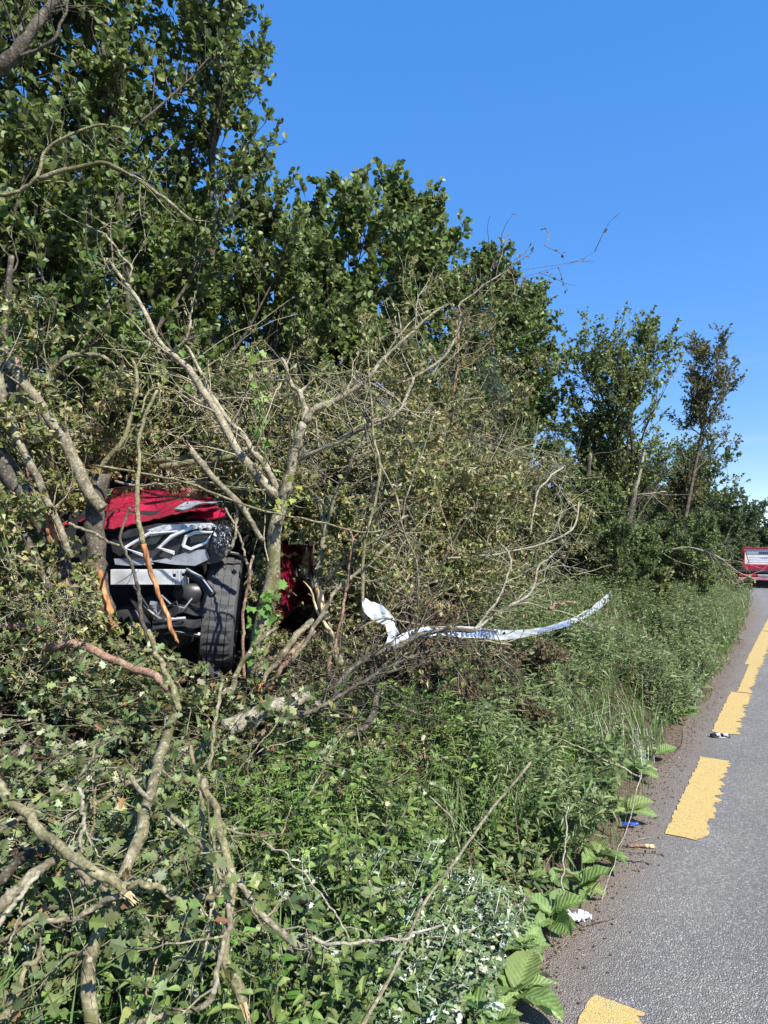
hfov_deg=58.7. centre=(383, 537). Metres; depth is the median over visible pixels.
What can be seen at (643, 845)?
cut stick
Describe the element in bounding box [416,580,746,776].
grass
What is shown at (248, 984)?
nettle plant
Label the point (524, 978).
dock plant
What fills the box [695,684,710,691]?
dock plant
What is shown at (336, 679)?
dead twigs
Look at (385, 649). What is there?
dark bough
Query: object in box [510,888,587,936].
dock plant
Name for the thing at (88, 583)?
broken hawthorn twigs
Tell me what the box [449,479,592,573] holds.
arching branch
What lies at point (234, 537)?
side stem
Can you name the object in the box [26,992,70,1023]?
nettle plant
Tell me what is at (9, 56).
overhead bough
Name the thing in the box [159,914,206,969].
nettle plant
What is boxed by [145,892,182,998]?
heaped branch
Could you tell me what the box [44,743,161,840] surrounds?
yellow branch
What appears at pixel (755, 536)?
hedge tree
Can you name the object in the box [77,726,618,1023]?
margin weeds
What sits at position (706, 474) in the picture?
hawthorn tree
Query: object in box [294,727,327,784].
nettle plant
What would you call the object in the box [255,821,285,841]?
hawthorn sprig
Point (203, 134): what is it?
alder tree
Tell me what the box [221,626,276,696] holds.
bent stem
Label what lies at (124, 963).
ivy sprays
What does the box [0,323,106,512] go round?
leaning tree
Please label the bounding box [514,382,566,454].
alder tree
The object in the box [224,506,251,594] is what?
side stem
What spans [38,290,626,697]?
hedge twigs
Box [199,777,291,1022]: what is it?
upright stick
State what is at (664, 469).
green shrub
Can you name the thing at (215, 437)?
broken hawthorn twigs
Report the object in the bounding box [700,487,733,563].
hedge shrub
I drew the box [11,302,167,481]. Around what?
hooked branch
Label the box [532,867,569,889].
dock plant
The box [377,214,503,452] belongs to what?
alder tree
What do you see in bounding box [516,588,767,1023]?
road
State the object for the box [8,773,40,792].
hawthorn sprig
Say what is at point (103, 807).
forked twig
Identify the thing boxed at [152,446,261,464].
level branch
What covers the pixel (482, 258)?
alder tree
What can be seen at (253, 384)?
climbing vine
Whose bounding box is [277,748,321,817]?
nettle plant
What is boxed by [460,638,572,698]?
weeds
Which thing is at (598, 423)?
hawthorn tree
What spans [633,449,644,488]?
whitish limb
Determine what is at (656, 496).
drooping branch
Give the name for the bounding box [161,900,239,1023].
tree branch
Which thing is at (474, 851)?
dead weeds
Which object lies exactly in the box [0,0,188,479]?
alder tree
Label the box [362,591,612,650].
barrier tape
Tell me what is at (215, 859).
curled branch
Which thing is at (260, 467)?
draped stem
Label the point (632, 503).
dark tree stem
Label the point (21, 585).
olive sprays
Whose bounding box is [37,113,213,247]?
hanging bough
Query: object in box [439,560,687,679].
bramble sprays
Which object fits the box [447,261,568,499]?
alder tree
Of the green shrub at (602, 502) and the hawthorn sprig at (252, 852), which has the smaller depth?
the hawthorn sprig at (252, 852)
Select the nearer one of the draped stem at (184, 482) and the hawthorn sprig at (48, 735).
the hawthorn sprig at (48, 735)
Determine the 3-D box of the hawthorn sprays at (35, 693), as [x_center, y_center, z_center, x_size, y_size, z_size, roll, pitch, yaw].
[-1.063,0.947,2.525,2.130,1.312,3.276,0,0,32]
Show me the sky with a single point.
(565, 117)
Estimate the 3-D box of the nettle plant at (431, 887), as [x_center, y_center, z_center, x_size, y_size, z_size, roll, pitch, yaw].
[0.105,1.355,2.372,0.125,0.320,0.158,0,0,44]
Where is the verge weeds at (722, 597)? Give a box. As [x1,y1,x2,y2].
[586,569,755,641]
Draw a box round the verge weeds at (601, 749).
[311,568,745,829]
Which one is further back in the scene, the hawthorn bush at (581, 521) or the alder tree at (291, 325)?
the alder tree at (291, 325)
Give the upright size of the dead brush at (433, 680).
0.649 m
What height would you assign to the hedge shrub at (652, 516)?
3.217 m
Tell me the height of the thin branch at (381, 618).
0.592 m
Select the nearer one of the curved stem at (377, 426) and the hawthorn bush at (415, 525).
the curved stem at (377, 426)
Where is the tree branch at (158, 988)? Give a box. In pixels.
[109,889,233,1023]
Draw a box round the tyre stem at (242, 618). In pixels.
[241,555,254,678]
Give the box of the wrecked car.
[0,459,316,682]
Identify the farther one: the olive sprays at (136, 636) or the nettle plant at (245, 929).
the olive sprays at (136, 636)
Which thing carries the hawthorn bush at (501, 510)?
on the ground at (292, 623)
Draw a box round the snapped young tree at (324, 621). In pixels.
[291,389,455,665]
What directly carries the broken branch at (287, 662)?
on the olive sprays at (136, 636)
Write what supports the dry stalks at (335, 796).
on the ground at (292, 623)
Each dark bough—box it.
[327,618,404,742]
[330,554,523,715]
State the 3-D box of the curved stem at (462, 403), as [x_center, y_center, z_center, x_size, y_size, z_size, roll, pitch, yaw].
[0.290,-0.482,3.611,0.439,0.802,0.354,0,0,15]
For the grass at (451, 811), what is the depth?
3.11 m
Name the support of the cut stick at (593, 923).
on the road
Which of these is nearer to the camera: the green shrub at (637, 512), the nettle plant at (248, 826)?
the nettle plant at (248, 826)
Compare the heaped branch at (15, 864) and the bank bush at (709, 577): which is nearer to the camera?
the heaped branch at (15, 864)
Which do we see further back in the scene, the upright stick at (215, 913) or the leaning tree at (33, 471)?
the leaning tree at (33, 471)
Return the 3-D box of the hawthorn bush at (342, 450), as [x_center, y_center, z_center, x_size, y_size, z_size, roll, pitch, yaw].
[-0.101,-0.361,5.501,2.113,2.660,2.332,0,0,37]
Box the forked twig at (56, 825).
[46,786,134,889]
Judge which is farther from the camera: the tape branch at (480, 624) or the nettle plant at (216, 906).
the tape branch at (480, 624)
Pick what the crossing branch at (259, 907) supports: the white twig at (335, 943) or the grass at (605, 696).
the white twig at (335, 943)
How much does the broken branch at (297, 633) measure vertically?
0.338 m
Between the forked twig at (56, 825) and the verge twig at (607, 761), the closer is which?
the forked twig at (56, 825)
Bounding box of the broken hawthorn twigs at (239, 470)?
[168,432,329,572]
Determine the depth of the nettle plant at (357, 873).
2.43 m
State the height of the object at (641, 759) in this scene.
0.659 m
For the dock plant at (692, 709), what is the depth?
5.80 m
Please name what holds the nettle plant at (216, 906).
on the ground at (292, 623)
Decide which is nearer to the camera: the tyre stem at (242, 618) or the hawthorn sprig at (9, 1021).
the hawthorn sprig at (9, 1021)
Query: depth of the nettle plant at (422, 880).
2.44 m
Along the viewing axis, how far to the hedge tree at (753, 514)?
38.58 m
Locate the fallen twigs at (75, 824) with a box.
[0,610,442,1015]
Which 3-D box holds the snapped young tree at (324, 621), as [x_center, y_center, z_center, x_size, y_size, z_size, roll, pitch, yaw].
[-0.074,-0.061,3.587,0.782,1.476,0.691,0,0,-23]
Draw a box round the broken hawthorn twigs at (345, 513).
[229,480,392,661]
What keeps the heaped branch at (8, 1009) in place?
on the fallen twigs at (75, 824)
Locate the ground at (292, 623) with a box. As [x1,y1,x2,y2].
[0,549,749,1023]
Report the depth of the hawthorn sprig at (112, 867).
1.93 m
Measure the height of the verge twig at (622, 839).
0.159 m
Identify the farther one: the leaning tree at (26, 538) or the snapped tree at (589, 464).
the snapped tree at (589, 464)
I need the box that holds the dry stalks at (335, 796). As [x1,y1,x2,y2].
[1,604,658,1023]
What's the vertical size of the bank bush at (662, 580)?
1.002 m
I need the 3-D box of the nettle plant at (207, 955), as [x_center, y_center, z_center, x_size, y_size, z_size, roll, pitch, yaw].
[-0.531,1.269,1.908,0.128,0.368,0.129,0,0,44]
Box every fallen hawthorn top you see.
[1,352,152,479]
[54,308,279,480]
[126,318,332,479]
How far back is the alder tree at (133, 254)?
8.07 m
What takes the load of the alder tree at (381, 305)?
on the ground at (292, 623)
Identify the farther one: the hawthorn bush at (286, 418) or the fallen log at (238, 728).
the hawthorn bush at (286, 418)
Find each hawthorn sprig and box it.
[0,912,84,950]
[0,970,8,992]
[2,1010,62,1023]
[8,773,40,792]
[10,894,38,912]
[19,762,74,786]
[32,725,72,745]
[86,865,114,916]
[116,707,138,733]
[244,844,259,871]
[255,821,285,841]
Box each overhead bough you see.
[0,0,112,76]
[18,0,88,71]
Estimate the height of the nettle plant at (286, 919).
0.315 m
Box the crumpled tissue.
[568,909,591,921]
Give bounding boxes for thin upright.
[206,683,222,772]
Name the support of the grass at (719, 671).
on the ground at (292, 623)
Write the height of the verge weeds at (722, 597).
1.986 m
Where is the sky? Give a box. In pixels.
[0,0,767,526]
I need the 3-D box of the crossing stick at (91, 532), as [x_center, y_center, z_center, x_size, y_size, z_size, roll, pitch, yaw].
[-1.322,-0.016,3.104,0.241,0.113,0.030,0,0,5]
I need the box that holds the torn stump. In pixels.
[40,504,61,547]
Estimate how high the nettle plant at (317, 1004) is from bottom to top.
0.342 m
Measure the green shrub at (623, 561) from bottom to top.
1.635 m
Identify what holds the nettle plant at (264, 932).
on the ground at (292, 623)
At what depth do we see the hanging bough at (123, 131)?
3.70 m
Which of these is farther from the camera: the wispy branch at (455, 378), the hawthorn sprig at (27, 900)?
the wispy branch at (455, 378)
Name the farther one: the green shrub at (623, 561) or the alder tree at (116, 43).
the green shrub at (623, 561)
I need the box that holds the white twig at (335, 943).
[294,925,451,967]
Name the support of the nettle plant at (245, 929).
on the ground at (292, 623)
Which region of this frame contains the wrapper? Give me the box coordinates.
[621,821,638,826]
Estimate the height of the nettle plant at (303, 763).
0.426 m
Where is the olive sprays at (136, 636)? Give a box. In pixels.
[35,571,469,777]
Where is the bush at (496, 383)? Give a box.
[417,354,527,527]
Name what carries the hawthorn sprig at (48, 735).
on the hawthorn sprays at (35, 693)
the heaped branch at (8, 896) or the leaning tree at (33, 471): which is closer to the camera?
the heaped branch at (8, 896)
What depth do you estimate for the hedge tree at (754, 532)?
43.93 m
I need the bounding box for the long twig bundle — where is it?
[275,594,519,737]
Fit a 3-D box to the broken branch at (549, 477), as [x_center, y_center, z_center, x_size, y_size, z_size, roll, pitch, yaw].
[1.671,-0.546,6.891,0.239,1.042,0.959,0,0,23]
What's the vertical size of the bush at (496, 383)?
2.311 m
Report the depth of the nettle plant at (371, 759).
2.96 m
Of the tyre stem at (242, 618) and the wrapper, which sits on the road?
the wrapper
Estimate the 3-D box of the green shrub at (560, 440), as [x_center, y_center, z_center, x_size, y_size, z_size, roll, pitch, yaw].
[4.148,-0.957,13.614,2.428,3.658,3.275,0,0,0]
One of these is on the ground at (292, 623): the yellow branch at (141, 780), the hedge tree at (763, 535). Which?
the hedge tree at (763, 535)
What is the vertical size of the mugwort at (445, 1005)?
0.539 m
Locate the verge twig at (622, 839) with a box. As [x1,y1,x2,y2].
[600,771,641,905]
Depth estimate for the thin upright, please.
2.40 m
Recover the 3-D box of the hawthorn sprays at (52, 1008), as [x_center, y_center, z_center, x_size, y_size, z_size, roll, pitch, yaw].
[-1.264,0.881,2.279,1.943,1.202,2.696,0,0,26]
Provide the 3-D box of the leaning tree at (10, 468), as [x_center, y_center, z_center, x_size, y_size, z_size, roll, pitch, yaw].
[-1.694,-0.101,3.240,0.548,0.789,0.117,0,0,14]
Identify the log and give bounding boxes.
[0,621,40,633]
[219,689,310,734]
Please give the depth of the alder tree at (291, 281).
6.68 m
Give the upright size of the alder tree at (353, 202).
5.250 m
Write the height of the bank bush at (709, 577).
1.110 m
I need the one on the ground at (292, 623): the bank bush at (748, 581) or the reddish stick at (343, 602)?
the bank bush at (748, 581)
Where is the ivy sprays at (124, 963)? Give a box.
[0,758,427,1023]
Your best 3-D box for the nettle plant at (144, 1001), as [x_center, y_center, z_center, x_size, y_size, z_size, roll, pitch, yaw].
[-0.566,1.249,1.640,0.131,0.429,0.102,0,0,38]
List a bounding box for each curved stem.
[373,402,438,645]
[399,373,474,521]
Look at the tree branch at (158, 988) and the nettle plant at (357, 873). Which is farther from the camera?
the nettle plant at (357, 873)
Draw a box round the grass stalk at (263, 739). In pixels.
[230,694,300,784]
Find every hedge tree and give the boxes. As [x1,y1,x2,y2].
[704,485,752,563]
[718,490,767,576]
[731,498,766,577]
[742,510,761,545]
[751,519,767,587]
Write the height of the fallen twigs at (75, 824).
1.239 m
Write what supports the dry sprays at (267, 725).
on the ground at (292, 623)
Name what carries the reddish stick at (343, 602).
on the grass at (451, 811)
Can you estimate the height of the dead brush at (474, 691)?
0.900 m
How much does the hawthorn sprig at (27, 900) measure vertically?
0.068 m
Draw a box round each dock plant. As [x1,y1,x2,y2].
[460,984,523,1023]
[478,951,564,1021]
[485,920,550,960]
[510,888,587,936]
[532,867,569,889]
[554,864,617,897]
[566,839,627,867]
[609,795,657,816]
[621,758,658,778]
[640,743,676,754]
[664,706,701,716]
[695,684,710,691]
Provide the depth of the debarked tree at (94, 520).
3.33 m
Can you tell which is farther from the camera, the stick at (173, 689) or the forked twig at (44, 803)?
the stick at (173, 689)
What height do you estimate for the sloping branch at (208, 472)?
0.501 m
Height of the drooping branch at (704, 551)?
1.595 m
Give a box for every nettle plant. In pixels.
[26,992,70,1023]
[68,956,113,1021]
[138,966,167,1023]
[151,933,185,973]
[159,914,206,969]
[162,937,194,1006]
[185,933,214,1012]
[200,893,224,976]
[209,909,258,965]
[213,923,257,1012]
[240,961,260,1023]
[244,809,274,866]
[258,843,276,881]
[263,891,278,970]
[265,935,308,1023]
[271,913,307,992]
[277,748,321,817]
[277,778,304,830]
[289,999,322,1023]
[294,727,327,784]
[295,755,320,832]
[297,843,327,911]
[327,800,365,865]
[347,854,363,898]
[362,742,381,789]
[370,838,398,886]
[393,834,421,869]
[398,876,436,929]
[402,820,451,871]
[405,881,438,946]
[418,850,449,886]
[425,834,449,888]
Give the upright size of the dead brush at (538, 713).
0.913 m
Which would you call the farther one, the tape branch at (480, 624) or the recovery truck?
the recovery truck
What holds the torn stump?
attached to the leaning tree at (10, 468)
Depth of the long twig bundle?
3.10 m
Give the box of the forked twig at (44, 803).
[0,725,130,832]
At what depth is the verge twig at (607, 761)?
4.01 m
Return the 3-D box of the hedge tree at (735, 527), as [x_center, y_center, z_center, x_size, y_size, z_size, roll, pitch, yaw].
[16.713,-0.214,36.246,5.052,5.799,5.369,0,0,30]
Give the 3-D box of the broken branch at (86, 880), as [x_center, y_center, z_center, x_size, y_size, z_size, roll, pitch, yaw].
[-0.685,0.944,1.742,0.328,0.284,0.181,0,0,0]
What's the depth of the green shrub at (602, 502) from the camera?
10.54 m
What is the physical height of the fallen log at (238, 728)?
0.206 m
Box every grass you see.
[0,656,646,1023]
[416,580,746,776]
[428,644,735,1021]
[578,573,752,645]
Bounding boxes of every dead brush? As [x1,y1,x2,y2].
[296,592,491,714]
[313,654,498,768]
[324,599,555,736]
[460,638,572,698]
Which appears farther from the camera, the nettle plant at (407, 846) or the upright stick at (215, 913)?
the nettle plant at (407, 846)
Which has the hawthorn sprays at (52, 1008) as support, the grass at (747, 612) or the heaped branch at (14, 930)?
the heaped branch at (14, 930)
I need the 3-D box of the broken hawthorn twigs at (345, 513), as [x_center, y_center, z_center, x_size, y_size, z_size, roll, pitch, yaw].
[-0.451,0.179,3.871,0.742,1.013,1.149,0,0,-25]
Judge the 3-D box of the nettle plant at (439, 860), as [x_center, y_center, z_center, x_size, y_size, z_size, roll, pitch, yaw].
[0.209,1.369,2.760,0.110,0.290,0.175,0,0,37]
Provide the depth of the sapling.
3.30 m
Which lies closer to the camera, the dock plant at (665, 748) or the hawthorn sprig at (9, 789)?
the hawthorn sprig at (9, 789)
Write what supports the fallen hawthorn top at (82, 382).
on the wrecked car
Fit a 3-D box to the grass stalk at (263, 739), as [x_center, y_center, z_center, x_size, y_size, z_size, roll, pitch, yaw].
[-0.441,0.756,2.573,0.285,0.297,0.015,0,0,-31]
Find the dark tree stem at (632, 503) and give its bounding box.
[603,473,685,566]
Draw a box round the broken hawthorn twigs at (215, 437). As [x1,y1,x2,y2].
[153,405,251,480]
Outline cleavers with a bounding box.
[33,651,579,973]
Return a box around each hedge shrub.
[557,459,719,553]
[644,464,695,544]
[651,495,721,542]
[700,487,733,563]
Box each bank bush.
[636,565,674,608]
[669,559,707,595]
[701,559,718,592]
[707,559,755,590]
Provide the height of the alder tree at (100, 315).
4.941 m
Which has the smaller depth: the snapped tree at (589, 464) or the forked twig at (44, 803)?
the forked twig at (44, 803)
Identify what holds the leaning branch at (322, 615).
attached to the snapped young tree at (324, 621)
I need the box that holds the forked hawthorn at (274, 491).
[31,183,479,696]
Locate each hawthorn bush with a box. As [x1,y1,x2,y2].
[0,273,156,574]
[108,351,430,639]
[182,266,506,659]
[235,326,524,629]
[322,300,567,623]
[458,439,583,604]
[509,487,597,597]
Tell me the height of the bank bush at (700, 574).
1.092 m
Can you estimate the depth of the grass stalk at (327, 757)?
2.55 m
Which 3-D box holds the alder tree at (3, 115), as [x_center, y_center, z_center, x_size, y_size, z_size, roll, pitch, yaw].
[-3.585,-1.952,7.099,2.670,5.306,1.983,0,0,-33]
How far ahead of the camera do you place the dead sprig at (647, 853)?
3.31 m
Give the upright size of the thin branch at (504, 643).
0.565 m
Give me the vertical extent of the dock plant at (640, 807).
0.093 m
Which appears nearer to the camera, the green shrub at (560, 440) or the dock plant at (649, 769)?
the dock plant at (649, 769)
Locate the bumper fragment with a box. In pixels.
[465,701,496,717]
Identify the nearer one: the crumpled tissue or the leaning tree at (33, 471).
the crumpled tissue
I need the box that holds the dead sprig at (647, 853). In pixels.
[627,850,663,857]
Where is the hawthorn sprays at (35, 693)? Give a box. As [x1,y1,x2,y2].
[0,612,466,1023]
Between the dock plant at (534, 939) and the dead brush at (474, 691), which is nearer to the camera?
the dock plant at (534, 939)
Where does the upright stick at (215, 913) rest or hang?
on the crossing branch at (259, 907)
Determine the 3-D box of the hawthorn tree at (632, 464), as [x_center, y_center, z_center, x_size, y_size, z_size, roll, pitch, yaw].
[3.920,-1.463,11.982,2.455,5.107,2.714,0,0,21]
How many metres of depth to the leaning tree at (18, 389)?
3.54 m
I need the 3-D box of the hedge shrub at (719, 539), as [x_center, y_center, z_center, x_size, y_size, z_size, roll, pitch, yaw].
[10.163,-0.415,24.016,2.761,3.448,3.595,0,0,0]
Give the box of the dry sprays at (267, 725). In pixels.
[118,583,600,813]
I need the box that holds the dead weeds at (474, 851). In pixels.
[208,592,727,922]
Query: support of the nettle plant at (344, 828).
on the ground at (292, 623)
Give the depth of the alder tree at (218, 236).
9.43 m
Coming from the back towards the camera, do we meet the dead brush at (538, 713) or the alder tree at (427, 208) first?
the alder tree at (427, 208)
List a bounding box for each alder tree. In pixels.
[0,0,148,494]
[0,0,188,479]
[0,0,281,486]
[0,91,151,547]
[59,146,187,337]
[103,0,304,400]
[110,220,272,363]
[198,161,365,417]
[267,302,379,553]
[272,163,448,475]
[345,272,435,478]
[365,157,473,432]
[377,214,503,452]
[442,238,546,484]
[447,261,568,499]
[492,277,584,489]
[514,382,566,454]
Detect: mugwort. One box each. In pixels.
[80,792,536,1023]
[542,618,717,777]
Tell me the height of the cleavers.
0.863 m
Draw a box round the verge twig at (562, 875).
[560,806,568,895]
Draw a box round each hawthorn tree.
[534,300,684,529]
[548,304,682,484]
[649,419,753,575]
[653,320,747,569]
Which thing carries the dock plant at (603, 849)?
on the ground at (292, 623)
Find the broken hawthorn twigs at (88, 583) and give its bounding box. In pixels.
[0,471,144,720]
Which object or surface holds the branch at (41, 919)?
on the hawthorn sprays at (35, 693)
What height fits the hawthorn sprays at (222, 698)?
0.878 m
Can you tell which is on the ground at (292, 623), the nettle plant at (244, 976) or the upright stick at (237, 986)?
the nettle plant at (244, 976)
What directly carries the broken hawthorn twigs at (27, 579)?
on the ground at (292, 623)
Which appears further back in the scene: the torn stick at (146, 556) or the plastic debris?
the plastic debris
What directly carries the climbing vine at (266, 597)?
attached to the forked hawthorn at (274, 491)
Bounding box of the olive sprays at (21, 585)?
[0,539,121,741]
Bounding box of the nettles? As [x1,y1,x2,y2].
[0,662,579,1023]
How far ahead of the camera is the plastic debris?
5.43 m
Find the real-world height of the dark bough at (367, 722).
0.556 m
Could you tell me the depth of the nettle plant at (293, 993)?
1.95 m
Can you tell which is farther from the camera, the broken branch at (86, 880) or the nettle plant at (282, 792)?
the nettle plant at (282, 792)
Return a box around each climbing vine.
[240,579,288,666]
[243,350,280,471]
[268,474,309,515]
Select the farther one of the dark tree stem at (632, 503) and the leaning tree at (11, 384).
the dark tree stem at (632, 503)
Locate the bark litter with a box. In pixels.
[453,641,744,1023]
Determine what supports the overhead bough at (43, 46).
attached to the overhead bough at (9, 56)
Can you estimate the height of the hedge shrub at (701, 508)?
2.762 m
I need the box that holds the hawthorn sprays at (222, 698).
[136,573,398,741]
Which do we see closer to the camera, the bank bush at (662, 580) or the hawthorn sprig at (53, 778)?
the hawthorn sprig at (53, 778)
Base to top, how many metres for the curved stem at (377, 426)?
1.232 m
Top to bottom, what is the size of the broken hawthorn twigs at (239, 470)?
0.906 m
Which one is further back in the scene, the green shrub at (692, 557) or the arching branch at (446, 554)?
the green shrub at (692, 557)
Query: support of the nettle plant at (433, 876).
on the ground at (292, 623)
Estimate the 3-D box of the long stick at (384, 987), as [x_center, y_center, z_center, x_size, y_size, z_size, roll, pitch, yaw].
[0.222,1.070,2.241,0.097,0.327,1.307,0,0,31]
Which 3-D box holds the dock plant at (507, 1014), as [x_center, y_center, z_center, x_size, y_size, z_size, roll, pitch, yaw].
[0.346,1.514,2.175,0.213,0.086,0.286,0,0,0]
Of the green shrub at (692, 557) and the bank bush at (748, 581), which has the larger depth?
the bank bush at (748, 581)
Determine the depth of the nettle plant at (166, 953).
1.89 m
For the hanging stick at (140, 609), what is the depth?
3.07 m
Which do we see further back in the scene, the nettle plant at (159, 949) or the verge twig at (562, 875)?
the verge twig at (562, 875)
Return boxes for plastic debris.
[710,733,729,738]
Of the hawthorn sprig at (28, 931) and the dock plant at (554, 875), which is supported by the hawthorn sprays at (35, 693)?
the hawthorn sprig at (28, 931)
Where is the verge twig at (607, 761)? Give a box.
[545,733,639,776]
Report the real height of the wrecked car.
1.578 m
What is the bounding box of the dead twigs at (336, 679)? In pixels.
[131,566,586,817]
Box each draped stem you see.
[95,463,383,532]
[114,437,282,498]
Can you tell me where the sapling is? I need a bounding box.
[341,290,420,639]
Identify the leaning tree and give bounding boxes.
[0,222,69,478]
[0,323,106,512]
[0,358,81,558]
[0,441,80,597]
[0,488,53,590]
[15,357,33,487]
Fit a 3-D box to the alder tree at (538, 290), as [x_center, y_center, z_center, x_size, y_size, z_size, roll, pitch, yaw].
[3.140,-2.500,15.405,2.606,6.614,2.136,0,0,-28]
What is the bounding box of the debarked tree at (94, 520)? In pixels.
[83,473,115,637]
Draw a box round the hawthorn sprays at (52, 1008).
[0,608,409,1017]
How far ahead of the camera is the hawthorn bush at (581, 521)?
8.38 m
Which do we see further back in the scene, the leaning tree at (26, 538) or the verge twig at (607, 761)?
the verge twig at (607, 761)
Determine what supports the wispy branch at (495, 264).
on the ground at (292, 623)
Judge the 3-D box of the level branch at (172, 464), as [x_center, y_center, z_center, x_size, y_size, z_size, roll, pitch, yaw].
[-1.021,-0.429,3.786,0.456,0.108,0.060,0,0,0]
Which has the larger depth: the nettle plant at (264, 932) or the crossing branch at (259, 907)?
the nettle plant at (264, 932)
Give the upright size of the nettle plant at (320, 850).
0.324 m
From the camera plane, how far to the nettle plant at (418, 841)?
2.76 m
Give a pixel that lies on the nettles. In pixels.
(338, 993)
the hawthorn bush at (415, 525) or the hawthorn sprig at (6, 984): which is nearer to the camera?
the hawthorn sprig at (6, 984)
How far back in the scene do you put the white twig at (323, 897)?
1.91 m
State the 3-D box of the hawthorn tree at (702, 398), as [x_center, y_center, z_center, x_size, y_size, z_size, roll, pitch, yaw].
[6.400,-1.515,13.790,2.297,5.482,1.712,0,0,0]
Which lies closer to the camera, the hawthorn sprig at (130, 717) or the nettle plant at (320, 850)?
the nettle plant at (320, 850)
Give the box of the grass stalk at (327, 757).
[300,723,361,806]
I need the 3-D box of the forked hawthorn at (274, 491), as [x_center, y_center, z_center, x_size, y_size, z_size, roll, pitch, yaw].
[-0.796,-0.627,3.734,2.653,2.887,0.755,0,0,16]
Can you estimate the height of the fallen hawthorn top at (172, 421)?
1.336 m
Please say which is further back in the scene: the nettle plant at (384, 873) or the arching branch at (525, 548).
the arching branch at (525, 548)
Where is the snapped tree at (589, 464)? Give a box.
[582,452,591,499]
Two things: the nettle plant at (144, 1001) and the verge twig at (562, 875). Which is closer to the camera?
the nettle plant at (144, 1001)
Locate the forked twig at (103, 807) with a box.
[48,746,128,848]
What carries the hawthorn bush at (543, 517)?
on the ground at (292, 623)
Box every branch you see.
[0,778,167,919]
[0,841,67,885]
[0,855,59,913]
[0,870,40,926]
[0,875,119,980]
[0,945,45,1023]
[4,902,23,966]
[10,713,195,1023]
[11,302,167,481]
[35,639,169,691]
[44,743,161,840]
[63,861,184,958]
[81,318,173,472]
[126,762,281,935]
[129,774,317,992]
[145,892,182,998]
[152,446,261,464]
[159,453,236,469]
[184,440,264,541]
[257,618,314,690]
[268,630,315,690]
[289,535,429,663]
[358,573,519,683]
[377,582,542,700]
[385,213,616,384]
[422,302,505,422]
[441,449,565,563]
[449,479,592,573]
[471,518,636,631]
[529,437,563,534]
[596,485,703,512]
[654,517,767,616]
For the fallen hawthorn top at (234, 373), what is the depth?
5.06 m
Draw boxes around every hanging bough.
[0,60,142,196]
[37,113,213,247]
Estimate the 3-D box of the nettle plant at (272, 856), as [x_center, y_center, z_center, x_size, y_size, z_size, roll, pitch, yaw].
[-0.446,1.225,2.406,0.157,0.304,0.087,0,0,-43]
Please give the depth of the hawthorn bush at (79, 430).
3.63 m
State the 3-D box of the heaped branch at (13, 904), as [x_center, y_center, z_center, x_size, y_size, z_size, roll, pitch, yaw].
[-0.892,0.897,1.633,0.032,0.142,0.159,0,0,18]
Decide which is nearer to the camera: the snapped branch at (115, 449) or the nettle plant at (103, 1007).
the nettle plant at (103, 1007)
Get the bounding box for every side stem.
[224,503,238,556]
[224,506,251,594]
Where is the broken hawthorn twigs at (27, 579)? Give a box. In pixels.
[0,529,174,709]
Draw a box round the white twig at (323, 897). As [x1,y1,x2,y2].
[262,839,349,938]
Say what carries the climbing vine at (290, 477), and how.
attached to the forked hawthorn at (274, 491)
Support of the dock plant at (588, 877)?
on the ground at (292, 623)
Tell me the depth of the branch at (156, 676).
2.88 m
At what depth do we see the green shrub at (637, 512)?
13.66 m
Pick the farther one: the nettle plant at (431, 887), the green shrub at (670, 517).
the green shrub at (670, 517)
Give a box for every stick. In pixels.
[68,522,119,545]
[119,505,148,639]
[134,387,178,643]
[146,629,181,712]
[189,744,259,952]
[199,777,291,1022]
[326,527,353,675]
[361,762,530,1023]
[572,918,615,930]
[627,844,654,847]
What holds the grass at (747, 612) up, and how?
on the ground at (292, 623)
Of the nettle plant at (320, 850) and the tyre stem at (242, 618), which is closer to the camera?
the nettle plant at (320, 850)
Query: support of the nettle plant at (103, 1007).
on the ground at (292, 623)
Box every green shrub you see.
[509,411,680,578]
[529,405,662,547]
[542,471,671,585]
[562,501,667,594]
[573,440,700,549]
[613,492,686,571]
[614,508,737,597]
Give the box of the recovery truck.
[736,547,767,585]
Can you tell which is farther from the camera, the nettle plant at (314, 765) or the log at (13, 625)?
the log at (13, 625)

